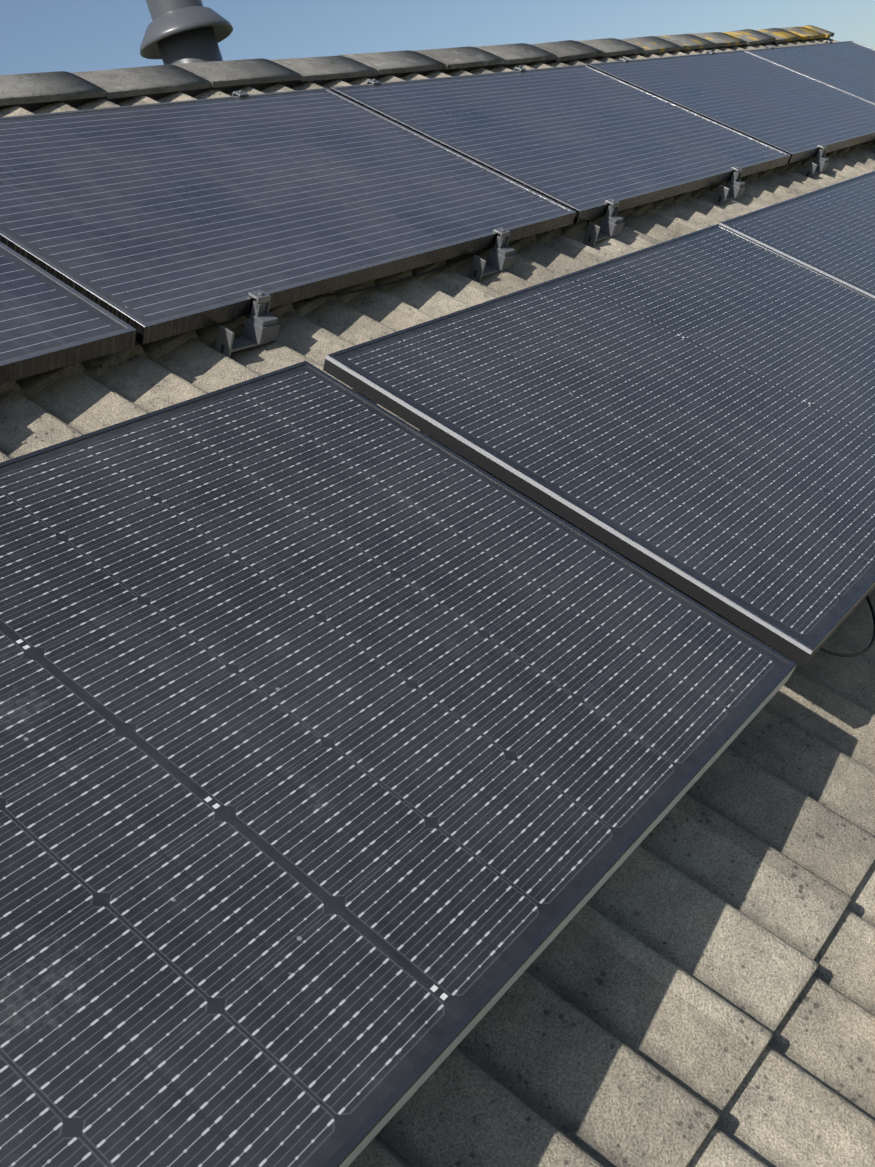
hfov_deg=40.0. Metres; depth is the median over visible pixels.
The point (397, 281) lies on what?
cable
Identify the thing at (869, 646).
cable loop
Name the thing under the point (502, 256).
mounting brackets
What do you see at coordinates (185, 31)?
vent terminal
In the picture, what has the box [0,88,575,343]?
panel
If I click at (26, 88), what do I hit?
ridge tiles
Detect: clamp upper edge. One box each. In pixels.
[232,90,248,96]
[366,79,380,84]
[513,66,525,70]
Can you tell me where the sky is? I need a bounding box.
[0,0,874,74]
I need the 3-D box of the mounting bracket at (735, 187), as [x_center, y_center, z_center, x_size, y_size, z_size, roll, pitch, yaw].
[0.968,-1.474,4.366,0.277,0.149,0.139,34,38,22]
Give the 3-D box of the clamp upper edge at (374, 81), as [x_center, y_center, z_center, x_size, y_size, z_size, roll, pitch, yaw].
[-0.186,-1.579,4.025,0.277,0.149,0.139,34,38,22]
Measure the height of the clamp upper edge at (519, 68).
0.149 m
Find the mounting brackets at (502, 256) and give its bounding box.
[468,227,515,282]
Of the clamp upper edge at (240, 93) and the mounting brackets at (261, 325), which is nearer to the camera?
the mounting brackets at (261, 325)
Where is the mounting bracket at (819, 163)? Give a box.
[803,144,828,177]
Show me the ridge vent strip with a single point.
(32, 107)
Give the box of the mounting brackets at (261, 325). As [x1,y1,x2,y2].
[215,290,279,357]
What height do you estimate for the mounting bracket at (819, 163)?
0.149 m
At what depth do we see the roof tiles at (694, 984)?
1.63 m
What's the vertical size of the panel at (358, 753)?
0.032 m
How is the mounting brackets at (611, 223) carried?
on the roof tiles at (694, 984)
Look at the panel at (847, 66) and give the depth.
6.57 m
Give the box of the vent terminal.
[140,0,232,64]
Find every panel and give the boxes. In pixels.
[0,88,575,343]
[0,242,135,383]
[0,361,796,1166]
[323,224,874,665]
[330,65,790,222]
[587,50,874,162]
[719,171,874,297]
[745,41,874,102]
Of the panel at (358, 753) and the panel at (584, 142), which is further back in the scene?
the panel at (584, 142)
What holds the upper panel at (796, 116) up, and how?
on the roof tiles at (694, 984)
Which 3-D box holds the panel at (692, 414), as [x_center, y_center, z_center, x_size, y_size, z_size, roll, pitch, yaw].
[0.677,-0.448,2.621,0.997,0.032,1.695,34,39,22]
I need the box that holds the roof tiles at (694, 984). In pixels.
[0,38,874,1166]
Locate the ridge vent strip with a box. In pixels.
[0,37,829,111]
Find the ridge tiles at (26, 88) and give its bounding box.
[0,25,834,105]
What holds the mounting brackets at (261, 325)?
on the roof tiles at (694, 984)
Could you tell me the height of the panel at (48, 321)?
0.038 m
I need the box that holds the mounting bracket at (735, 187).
[713,166,745,205]
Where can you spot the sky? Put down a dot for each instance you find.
(37, 36)
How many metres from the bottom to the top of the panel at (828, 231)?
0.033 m
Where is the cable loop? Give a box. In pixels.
[819,595,874,656]
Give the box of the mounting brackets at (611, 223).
[583,198,623,247]

